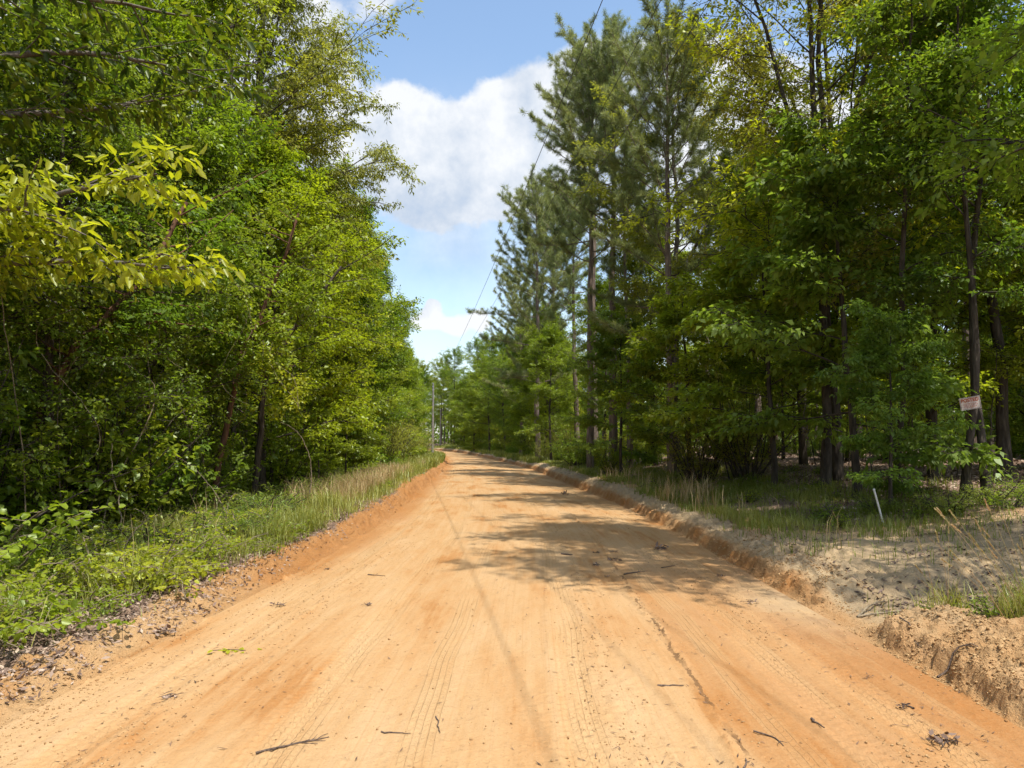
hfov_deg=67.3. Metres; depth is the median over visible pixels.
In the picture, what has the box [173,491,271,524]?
bramble
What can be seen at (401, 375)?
broadleaf tree
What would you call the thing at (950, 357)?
broadleaf tree
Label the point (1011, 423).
understory tree
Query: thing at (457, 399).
broadleaf tree
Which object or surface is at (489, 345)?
broadleaf tree
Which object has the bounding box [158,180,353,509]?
broadleaf tree
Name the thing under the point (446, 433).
woodland
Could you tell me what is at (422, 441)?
shrub
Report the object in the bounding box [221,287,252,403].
vine
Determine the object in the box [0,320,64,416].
broadleaf tree
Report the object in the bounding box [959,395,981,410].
notice sign
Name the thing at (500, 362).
broadleaf tree
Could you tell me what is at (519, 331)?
broadleaf tree
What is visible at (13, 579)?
bramble
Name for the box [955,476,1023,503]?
weed
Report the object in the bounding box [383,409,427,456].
shrub
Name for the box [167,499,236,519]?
herb
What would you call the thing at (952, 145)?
broadleaf tree
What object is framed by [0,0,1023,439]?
sky
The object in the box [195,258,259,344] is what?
leafy vine
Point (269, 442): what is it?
shrub
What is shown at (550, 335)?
broadleaf tree
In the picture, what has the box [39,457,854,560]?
dry grass
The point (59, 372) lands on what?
sapling stem
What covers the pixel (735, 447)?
shrub
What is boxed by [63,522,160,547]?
bramble
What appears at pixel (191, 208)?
broadleaf tree
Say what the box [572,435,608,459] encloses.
shrub
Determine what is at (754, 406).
understory tree
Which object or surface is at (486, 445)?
shrub
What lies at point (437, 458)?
grass
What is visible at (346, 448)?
understory tree
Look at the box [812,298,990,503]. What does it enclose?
understory tree
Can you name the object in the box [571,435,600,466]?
shrub
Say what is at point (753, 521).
grass
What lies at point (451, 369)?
broadleaf tree
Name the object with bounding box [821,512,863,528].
weed
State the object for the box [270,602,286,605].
debris clump
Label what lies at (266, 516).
bramble
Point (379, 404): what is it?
broadleaf tree
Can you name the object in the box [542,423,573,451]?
shrub
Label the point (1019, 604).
grass tuft
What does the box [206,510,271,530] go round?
bramble
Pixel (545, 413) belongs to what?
broadleaf tree
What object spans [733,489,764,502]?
weed
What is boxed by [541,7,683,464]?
pine tree
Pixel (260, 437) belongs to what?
broadleaf tree
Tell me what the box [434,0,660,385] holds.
power line
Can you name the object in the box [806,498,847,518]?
weed
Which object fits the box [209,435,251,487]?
shrub
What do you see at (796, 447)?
shrub
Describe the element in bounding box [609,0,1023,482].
broadleaf tree
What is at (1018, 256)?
broadleaf tree
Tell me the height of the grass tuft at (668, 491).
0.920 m
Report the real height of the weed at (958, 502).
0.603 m
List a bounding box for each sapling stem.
[1,237,26,528]
[46,310,135,527]
[57,346,91,506]
[59,263,71,497]
[102,375,154,528]
[175,359,211,491]
[798,385,809,464]
[862,382,871,471]
[989,352,996,452]
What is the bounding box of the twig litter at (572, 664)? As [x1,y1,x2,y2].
[8,482,1006,767]
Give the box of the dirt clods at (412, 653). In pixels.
[0,489,1023,767]
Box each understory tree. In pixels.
[281,395,357,479]
[319,379,390,474]
[553,309,666,473]
[602,270,766,478]
[631,191,881,486]
[681,79,1012,493]
[736,357,786,443]
[811,357,886,450]
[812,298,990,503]
[869,311,958,452]
[920,394,963,451]
[960,285,1023,443]
[983,392,1023,449]
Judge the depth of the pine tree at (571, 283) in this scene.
54.30 m
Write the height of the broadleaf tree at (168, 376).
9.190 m
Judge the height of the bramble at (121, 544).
0.964 m
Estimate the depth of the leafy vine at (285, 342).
16.19 m
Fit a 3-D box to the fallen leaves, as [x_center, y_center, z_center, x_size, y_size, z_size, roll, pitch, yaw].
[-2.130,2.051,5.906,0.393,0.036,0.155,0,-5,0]
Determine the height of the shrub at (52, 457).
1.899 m
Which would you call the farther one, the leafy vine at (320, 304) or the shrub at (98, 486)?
the leafy vine at (320, 304)
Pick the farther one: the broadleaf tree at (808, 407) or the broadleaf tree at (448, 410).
the broadleaf tree at (448, 410)
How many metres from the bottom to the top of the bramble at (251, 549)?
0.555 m
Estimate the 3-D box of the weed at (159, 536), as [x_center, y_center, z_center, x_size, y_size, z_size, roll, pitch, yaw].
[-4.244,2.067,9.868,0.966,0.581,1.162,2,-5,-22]
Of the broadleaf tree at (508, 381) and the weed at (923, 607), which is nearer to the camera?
the weed at (923, 607)
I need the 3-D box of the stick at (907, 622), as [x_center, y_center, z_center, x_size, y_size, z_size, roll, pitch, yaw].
[3.166,1.956,6.193,0.251,0.156,0.883,0,-5,0]
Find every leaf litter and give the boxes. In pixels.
[0,491,402,702]
[623,452,1023,519]
[711,492,1023,612]
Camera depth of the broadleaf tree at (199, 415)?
32.11 m
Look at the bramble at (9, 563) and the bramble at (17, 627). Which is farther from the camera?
the bramble at (9, 563)
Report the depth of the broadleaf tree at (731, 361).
25.79 m
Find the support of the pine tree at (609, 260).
on the ground at (671, 517)
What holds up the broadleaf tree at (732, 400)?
on the ground at (671, 517)
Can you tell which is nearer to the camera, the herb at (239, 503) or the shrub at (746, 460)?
the herb at (239, 503)
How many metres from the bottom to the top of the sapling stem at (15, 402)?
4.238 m
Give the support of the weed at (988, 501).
on the ground at (671, 517)
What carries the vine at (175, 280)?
hanging from the broadleaf tree at (47, 375)
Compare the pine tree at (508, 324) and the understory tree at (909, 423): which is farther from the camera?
the pine tree at (508, 324)
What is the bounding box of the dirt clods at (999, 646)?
[694,524,1023,715]
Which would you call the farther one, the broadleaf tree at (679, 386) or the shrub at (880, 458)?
the broadleaf tree at (679, 386)
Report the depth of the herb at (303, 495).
16.95 m
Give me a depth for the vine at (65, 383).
10.08 m
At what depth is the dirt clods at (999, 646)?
5.85 m
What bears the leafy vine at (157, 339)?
attached to the broadleaf tree at (185, 102)
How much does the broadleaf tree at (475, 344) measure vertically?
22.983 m
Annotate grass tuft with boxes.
[656,466,679,500]
[907,523,1000,609]
[920,463,955,510]
[932,498,1023,618]
[936,506,1023,607]
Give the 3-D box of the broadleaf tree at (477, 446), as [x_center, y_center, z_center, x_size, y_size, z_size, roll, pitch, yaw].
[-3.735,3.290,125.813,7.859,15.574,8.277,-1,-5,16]
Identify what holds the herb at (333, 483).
on the ground at (362, 521)
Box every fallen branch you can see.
[856,600,884,616]
[857,605,901,617]
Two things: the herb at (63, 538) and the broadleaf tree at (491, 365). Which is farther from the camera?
the broadleaf tree at (491, 365)
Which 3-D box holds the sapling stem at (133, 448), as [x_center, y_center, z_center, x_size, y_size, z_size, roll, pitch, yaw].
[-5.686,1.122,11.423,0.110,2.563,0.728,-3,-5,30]
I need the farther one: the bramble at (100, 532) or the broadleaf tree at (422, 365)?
the broadleaf tree at (422, 365)
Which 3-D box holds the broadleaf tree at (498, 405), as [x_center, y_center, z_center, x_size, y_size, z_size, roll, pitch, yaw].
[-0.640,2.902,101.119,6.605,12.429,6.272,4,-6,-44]
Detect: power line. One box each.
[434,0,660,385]
[437,0,602,379]
[438,0,710,387]
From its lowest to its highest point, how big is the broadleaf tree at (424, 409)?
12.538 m
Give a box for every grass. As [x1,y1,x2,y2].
[0,460,432,655]
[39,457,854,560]
[399,443,554,467]
[533,453,1023,616]
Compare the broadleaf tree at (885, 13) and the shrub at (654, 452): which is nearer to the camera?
the broadleaf tree at (885, 13)
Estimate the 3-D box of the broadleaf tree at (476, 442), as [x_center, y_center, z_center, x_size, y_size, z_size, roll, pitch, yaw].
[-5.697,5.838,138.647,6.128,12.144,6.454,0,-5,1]
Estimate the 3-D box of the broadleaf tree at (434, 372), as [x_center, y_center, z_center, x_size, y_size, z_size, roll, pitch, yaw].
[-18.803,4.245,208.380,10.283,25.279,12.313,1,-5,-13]
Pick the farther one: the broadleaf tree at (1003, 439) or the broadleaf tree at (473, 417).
the broadleaf tree at (473, 417)
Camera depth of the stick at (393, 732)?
4.16 m
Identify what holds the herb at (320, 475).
on the ground at (362, 521)
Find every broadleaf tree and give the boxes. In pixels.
[0,0,125,504]
[0,0,202,453]
[0,0,241,534]
[0,0,276,423]
[0,0,295,350]
[0,126,65,421]
[0,141,76,410]
[0,161,286,517]
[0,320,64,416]
[1,0,250,411]
[1,0,348,418]
[1,5,133,241]
[18,39,291,513]
[27,0,301,514]
[36,0,423,450]
[73,0,425,451]
[93,301,204,427]
[147,110,394,494]
[155,129,347,457]
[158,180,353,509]
[170,322,229,435]
[199,235,408,496]
[200,372,252,443]
[206,172,405,480]
[240,188,301,447]
[266,154,423,477]
[270,191,423,469]
[319,251,421,459]
[354,272,415,416]
[364,295,426,456]
[375,331,430,454]
[391,358,432,452]
[393,347,431,431]
[410,385,432,435]
[414,356,432,397]
[419,373,431,429]
[420,372,441,443]
[423,365,441,427]
[427,356,458,444]
[427,377,445,443]
[428,368,455,443]
[435,378,456,442]
[436,345,467,444]
[436,368,462,443]
[445,381,471,444]
[446,382,472,445]
[451,335,488,405]
[451,369,490,451]
[456,379,491,446]
[460,331,507,450]
[466,357,486,388]
[467,358,491,449]
[467,387,491,443]
[471,364,507,446]
[472,329,511,449]
[484,356,516,448]
[486,360,519,450]
[490,323,548,446]
[491,318,546,422]
[495,333,544,420]
[496,332,541,453]
[500,349,548,454]
[501,316,583,460]
[507,304,581,456]
[510,297,580,422]
[518,310,585,445]
[551,265,648,459]
[564,355,584,440]
[569,15,777,465]
[574,197,714,462]
[578,353,607,415]
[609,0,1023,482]
[642,0,1021,487]
[655,380,694,437]
[658,126,850,464]
[679,245,738,387]
[687,0,996,356]
[693,154,897,464]
[703,355,753,431]
[725,350,792,452]
[746,276,820,459]
[748,317,820,453]
[762,84,1023,473]
[770,264,848,455]
[788,369,820,450]
[805,60,1023,477]
[806,319,821,454]
[814,0,1023,475]
[821,0,1006,495]
[845,307,940,428]
[868,0,1023,220]
[875,0,1023,493]
[883,0,1023,498]
[894,314,958,430]
[923,0,1023,388]
[939,169,1023,417]
[939,301,983,421]
[941,203,1022,452]
[944,285,1023,452]
[946,296,995,443]
[980,305,1023,458]
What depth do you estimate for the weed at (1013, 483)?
13.25 m
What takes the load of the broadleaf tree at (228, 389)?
on the ground at (362, 521)
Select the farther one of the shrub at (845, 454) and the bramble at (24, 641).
the shrub at (845, 454)
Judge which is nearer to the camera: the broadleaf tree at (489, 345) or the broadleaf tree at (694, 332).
the broadleaf tree at (694, 332)
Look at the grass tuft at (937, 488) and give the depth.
12.79 m
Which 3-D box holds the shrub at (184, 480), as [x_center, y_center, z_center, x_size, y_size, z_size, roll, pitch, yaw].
[-6.508,1.464,12.532,2.710,2.237,2.918,-1,-5,15]
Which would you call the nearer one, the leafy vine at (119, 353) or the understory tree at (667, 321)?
the leafy vine at (119, 353)
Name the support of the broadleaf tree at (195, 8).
on the ground at (362, 521)
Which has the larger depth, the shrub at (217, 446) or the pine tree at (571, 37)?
the pine tree at (571, 37)
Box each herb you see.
[0,522,136,576]
[0,523,110,551]
[4,532,91,575]
[94,510,212,547]
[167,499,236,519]
[205,494,273,520]
[210,503,282,538]
[211,481,294,509]
[234,485,317,516]
[240,491,292,505]
[258,473,320,496]
[290,473,345,493]
[301,491,337,503]
[310,468,355,480]
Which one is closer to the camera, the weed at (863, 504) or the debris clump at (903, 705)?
the debris clump at (903, 705)
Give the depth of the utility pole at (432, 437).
103.83 m
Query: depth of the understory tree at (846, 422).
38.59 m
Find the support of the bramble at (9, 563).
on the ground at (362, 521)
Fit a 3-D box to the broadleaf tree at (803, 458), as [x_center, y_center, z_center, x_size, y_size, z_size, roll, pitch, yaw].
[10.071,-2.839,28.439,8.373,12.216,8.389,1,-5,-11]
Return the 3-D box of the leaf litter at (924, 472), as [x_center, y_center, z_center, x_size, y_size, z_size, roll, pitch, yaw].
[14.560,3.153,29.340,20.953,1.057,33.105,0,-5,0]
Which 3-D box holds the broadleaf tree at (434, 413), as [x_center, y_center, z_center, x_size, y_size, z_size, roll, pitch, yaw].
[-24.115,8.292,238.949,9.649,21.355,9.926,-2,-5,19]
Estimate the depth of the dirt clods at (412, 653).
5.20 m
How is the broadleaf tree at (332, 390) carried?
on the ground at (362, 521)
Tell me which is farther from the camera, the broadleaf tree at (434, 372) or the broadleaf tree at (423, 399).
the broadleaf tree at (434, 372)
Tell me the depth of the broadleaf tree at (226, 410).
41.40 m
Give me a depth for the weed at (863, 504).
13.26 m
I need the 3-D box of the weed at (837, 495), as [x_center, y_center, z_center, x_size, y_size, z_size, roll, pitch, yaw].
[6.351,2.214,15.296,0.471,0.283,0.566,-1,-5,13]
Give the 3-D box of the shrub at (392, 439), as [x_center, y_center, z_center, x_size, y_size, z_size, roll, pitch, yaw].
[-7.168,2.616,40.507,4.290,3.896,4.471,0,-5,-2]
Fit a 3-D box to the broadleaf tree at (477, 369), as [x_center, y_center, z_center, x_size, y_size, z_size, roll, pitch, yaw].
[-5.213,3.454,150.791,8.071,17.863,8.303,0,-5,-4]
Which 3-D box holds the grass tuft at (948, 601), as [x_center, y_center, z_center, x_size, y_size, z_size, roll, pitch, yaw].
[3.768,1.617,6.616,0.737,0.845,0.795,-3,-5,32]
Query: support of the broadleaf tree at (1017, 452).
on the ground at (671, 517)
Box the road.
[0,450,1023,767]
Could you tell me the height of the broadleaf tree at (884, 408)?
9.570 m
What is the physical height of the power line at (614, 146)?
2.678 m
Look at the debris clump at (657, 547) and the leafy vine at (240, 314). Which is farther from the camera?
the leafy vine at (240, 314)
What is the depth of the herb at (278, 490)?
18.37 m
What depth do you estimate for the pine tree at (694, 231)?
40.96 m
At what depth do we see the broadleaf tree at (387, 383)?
45.59 m
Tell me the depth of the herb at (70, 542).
9.46 m
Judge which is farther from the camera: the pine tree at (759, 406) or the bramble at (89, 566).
the pine tree at (759, 406)
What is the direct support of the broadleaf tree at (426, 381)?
on the ground at (671, 517)
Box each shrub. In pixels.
[0,338,150,548]
[0,374,206,546]
[0,397,97,547]
[0,427,137,549]
[1,356,210,540]
[4,419,169,533]
[9,393,170,460]
[14,415,223,523]
[54,467,167,533]
[59,405,210,480]
[102,394,259,508]
[138,436,249,521]
[154,411,263,505]
[167,423,285,500]
[182,445,261,503]
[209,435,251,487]
[216,418,302,484]
[232,393,334,490]
[233,467,269,497]
[235,434,280,493]
[299,443,342,476]
[332,431,390,468]
[342,408,418,462]
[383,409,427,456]
[386,419,415,453]
[389,420,421,459]
[400,423,429,456]
[413,427,430,455]
[420,429,437,453]
[480,438,493,449]
[524,432,556,460]
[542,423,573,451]
[543,426,586,465]
[548,423,586,463]
[549,437,570,460]
[561,435,600,463]
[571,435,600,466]
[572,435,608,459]
[585,435,633,473]
[595,419,645,459]
[600,420,637,457]
[633,441,664,464]
[646,384,766,482]
[669,359,822,478]
[691,435,734,458]
[709,433,756,461]
[751,441,767,459]
[785,429,821,457]
[807,438,820,457]
[843,430,869,460]
[863,419,894,459]
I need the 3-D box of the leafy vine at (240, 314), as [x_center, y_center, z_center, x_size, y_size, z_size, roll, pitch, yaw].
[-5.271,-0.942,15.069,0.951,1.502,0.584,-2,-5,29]
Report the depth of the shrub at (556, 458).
52.10 m
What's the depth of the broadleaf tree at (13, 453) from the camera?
10.11 m
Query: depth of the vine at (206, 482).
12.87 m
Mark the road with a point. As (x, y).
(740, 666)
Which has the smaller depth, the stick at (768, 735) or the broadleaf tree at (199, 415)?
the stick at (768, 735)
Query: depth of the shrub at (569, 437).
45.40 m
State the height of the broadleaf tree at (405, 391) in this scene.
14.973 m
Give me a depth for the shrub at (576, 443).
44.39 m
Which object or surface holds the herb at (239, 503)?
on the ground at (362, 521)
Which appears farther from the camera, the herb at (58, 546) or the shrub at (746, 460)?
the shrub at (746, 460)
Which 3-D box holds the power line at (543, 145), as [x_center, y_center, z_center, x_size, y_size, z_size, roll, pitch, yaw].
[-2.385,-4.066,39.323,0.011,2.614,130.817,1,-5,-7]
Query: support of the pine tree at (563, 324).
on the ground at (671, 517)
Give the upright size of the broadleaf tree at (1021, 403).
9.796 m
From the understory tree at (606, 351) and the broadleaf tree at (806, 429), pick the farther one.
the broadleaf tree at (806, 429)
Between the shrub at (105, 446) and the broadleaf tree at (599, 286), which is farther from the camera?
the broadleaf tree at (599, 286)
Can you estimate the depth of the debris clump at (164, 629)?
6.44 m
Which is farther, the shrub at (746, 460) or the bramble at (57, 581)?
the shrub at (746, 460)
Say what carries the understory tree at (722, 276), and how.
on the ground at (671, 517)
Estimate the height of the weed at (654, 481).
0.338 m
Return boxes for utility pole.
[431,383,433,452]
[440,409,440,444]
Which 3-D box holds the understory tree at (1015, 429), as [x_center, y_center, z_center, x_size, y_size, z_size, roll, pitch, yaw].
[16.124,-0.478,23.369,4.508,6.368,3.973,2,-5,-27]
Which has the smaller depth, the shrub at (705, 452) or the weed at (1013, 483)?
the weed at (1013, 483)
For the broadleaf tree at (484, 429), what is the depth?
119.36 m
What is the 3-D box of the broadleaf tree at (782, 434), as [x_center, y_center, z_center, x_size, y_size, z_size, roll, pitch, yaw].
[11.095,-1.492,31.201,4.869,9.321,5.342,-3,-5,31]
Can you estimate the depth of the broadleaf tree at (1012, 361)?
18.08 m
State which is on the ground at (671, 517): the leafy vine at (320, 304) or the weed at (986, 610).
the weed at (986, 610)
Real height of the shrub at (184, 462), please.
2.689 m
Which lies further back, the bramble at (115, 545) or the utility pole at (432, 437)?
the utility pole at (432, 437)
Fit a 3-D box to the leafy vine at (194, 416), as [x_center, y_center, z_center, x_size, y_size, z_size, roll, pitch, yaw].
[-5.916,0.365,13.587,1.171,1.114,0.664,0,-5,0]
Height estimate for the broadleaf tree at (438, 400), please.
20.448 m
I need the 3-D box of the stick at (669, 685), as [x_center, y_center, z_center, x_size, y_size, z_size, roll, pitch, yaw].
[1.023,1.941,4.957,0.171,0.012,0.028,0,-5,0]
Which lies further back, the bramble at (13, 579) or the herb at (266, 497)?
the herb at (266, 497)
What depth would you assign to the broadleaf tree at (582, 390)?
101.34 m
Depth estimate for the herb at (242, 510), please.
13.42 m
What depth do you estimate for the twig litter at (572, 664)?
4.95 m
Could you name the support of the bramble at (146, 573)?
on the ground at (362, 521)
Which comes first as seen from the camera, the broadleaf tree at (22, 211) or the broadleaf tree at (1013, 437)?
the broadleaf tree at (22, 211)
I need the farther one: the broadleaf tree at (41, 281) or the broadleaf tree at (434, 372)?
the broadleaf tree at (434, 372)
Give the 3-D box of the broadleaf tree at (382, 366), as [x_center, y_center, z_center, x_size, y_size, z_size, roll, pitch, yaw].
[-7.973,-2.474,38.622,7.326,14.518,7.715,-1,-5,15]
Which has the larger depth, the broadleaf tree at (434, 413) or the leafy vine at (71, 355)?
the broadleaf tree at (434, 413)
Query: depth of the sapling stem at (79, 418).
11.53 m
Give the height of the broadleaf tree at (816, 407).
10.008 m
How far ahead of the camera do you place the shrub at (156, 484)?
12.97 m
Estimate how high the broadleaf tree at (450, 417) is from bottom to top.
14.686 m
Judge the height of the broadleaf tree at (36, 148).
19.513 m
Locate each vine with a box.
[26,284,97,372]
[28,308,99,481]
[90,300,138,390]
[110,443,121,529]
[125,299,193,376]
[143,373,207,435]
[145,321,149,430]
[161,218,187,368]
[164,451,225,512]
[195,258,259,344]
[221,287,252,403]
[223,298,263,373]
[232,342,303,425]
[263,322,299,384]
[269,373,312,421]
[281,422,311,493]
[298,276,335,341]
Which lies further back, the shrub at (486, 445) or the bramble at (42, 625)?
the shrub at (486, 445)
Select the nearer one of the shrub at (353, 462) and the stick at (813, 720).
the stick at (813, 720)
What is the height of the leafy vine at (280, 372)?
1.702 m
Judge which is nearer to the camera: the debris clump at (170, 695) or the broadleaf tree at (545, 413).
the debris clump at (170, 695)
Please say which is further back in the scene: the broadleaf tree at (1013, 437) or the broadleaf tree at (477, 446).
the broadleaf tree at (477, 446)
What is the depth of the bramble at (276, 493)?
17.41 m
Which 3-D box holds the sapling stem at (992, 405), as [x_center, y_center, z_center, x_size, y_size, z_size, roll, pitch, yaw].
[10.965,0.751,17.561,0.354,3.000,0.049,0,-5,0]
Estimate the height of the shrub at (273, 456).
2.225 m
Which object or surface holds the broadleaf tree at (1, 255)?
on the ground at (362, 521)
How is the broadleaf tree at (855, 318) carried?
on the ground at (671, 517)
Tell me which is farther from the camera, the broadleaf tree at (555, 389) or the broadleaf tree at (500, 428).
the broadleaf tree at (500, 428)
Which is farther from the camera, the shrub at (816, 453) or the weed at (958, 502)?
the shrub at (816, 453)
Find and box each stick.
[256,733,328,753]
[381,731,409,733]
[657,684,683,685]
[753,730,786,745]
[810,717,824,727]
[884,614,920,646]
[937,643,978,677]
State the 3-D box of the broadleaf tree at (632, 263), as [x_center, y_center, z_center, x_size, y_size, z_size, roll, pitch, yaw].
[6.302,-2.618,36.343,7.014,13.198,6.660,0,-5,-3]
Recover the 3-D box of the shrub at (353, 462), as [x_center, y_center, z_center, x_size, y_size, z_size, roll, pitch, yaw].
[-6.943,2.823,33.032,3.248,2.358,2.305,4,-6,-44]
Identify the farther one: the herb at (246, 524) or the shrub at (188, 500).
the shrub at (188, 500)
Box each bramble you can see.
[0,500,125,578]
[0,551,97,604]
[0,552,82,583]
[0,572,134,648]
[0,573,45,627]
[0,603,62,623]
[0,621,27,643]
[1,633,28,647]
[2,560,96,608]
[6,524,192,597]
[15,579,150,629]
[23,511,219,582]
[59,526,228,599]
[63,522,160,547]
[66,523,159,559]
[82,522,162,556]
[100,508,211,537]
[111,531,237,571]
[139,520,236,553]
[153,524,253,563]
[157,514,223,543]
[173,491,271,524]
[190,522,285,554]
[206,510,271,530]
[218,508,262,524]
[223,499,275,521]
[244,506,299,532]
[244,511,309,540]
[255,484,299,502]
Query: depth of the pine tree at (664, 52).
27.86 m
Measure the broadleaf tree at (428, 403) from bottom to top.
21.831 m
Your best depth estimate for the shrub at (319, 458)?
31.58 m
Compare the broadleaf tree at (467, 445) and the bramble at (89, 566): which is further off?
the broadleaf tree at (467, 445)
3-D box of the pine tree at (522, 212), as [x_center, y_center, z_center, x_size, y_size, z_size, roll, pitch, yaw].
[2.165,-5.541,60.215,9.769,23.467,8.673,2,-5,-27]
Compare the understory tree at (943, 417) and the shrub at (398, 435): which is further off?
the shrub at (398, 435)
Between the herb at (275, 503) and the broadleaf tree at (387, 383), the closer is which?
the herb at (275, 503)
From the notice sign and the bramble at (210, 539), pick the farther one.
the notice sign
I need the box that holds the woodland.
[7,319,1018,445]
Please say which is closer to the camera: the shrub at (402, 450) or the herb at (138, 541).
the herb at (138, 541)
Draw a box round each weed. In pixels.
[146,524,213,552]
[182,506,253,540]
[650,477,666,484]
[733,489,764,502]
[779,463,803,471]
[803,503,853,522]
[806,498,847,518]
[819,488,842,499]
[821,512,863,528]
[848,491,902,515]
[898,505,927,518]
[906,484,992,515]
[910,476,948,493]
[914,593,966,609]
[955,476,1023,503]
[965,591,1022,617]
[970,486,1014,506]
[982,464,1023,499]
[989,489,1023,509]
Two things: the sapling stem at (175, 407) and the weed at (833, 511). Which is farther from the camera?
the sapling stem at (175, 407)
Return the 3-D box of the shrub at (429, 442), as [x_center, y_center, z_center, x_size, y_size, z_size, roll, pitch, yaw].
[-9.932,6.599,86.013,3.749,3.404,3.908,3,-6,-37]
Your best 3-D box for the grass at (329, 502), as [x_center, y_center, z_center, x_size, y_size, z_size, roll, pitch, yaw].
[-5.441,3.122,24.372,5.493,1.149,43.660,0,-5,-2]
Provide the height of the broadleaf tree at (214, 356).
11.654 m
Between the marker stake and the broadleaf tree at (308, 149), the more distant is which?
the broadleaf tree at (308, 149)
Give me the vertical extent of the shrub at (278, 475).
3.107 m
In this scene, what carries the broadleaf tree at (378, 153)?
on the ground at (362, 521)
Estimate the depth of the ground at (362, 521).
7.07 m
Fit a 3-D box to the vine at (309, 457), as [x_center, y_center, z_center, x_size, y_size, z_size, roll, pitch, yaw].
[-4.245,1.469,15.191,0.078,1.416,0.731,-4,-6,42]
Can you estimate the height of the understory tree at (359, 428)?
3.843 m
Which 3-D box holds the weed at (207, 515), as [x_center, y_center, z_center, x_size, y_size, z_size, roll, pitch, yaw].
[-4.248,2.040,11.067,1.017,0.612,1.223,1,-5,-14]
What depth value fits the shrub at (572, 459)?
41.88 m
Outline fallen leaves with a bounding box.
[207,647,259,653]
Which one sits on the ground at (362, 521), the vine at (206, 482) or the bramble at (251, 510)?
the bramble at (251, 510)
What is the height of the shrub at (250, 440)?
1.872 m
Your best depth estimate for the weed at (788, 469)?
22.50 m
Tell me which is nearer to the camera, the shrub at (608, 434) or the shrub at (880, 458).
the shrub at (880, 458)
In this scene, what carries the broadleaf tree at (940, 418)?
on the ground at (671, 517)
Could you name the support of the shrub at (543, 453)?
on the ground at (671, 517)
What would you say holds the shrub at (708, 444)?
on the ground at (671, 517)
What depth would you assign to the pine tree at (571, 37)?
41.96 m
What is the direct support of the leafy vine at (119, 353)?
hanging from the broadleaf tree at (47, 375)
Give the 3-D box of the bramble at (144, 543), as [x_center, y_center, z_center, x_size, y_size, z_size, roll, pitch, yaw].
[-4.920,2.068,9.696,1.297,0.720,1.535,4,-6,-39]
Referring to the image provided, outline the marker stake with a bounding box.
[873,489,883,525]
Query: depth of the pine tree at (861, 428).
36.35 m
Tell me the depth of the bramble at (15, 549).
7.51 m
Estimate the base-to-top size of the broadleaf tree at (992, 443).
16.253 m
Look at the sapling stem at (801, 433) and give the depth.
24.54 m
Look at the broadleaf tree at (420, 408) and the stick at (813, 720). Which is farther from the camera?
the broadleaf tree at (420, 408)
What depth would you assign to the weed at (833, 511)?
13.04 m
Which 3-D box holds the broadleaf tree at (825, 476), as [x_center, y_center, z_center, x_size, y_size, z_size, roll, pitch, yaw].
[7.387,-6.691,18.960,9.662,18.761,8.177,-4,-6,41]
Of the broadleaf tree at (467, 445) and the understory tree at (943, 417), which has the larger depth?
the broadleaf tree at (467, 445)
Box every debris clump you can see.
[146,623,176,635]
[157,690,181,699]
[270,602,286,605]
[654,541,668,549]
[895,702,910,708]
[927,729,959,747]
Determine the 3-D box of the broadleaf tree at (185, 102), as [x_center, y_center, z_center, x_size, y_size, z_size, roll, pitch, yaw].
[-6.604,-2.042,14.659,4.822,9.715,5.275,1,-5,-8]
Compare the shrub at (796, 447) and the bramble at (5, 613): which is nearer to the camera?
the bramble at (5, 613)
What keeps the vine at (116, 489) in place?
on the ground at (362, 521)
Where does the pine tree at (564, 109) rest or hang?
on the ground at (671, 517)
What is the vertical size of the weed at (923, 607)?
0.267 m
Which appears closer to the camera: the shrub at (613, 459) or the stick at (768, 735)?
the stick at (768, 735)
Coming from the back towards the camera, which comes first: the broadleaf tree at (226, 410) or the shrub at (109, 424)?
the broadleaf tree at (226, 410)
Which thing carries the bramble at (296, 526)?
on the ground at (362, 521)
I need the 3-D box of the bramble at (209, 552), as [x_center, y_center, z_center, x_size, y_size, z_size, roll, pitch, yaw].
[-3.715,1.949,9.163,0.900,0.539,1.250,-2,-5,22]
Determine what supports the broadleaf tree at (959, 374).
on the ground at (671, 517)
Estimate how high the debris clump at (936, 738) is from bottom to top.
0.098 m
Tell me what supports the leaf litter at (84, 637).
on the ground at (362, 521)
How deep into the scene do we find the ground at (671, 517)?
8.81 m
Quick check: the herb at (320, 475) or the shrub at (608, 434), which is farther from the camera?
the shrub at (608, 434)
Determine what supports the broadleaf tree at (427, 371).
on the ground at (671, 517)
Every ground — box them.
[0,457,448,726]
[427,439,1023,729]
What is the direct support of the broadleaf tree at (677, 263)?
on the ground at (671, 517)
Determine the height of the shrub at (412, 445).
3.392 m
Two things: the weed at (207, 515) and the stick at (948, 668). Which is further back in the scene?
the weed at (207, 515)
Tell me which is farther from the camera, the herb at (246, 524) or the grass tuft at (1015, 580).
the herb at (246, 524)
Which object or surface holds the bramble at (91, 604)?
on the ground at (362, 521)
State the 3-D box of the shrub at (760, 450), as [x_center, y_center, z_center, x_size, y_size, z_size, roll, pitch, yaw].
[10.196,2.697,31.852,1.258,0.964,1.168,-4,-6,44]
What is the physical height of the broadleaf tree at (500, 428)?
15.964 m
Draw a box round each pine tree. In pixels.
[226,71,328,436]
[465,163,586,457]
[482,268,547,452]
[507,162,608,444]
[518,8,658,453]
[531,27,642,469]
[532,179,608,448]
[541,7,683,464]
[574,0,754,472]
[576,128,677,467]
[670,147,730,448]
[709,122,772,445]
[848,114,875,457]
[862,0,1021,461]
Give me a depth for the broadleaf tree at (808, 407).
56.30 m
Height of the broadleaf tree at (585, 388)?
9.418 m
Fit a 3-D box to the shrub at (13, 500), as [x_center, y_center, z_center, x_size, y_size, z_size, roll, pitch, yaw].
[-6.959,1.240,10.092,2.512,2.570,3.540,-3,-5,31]

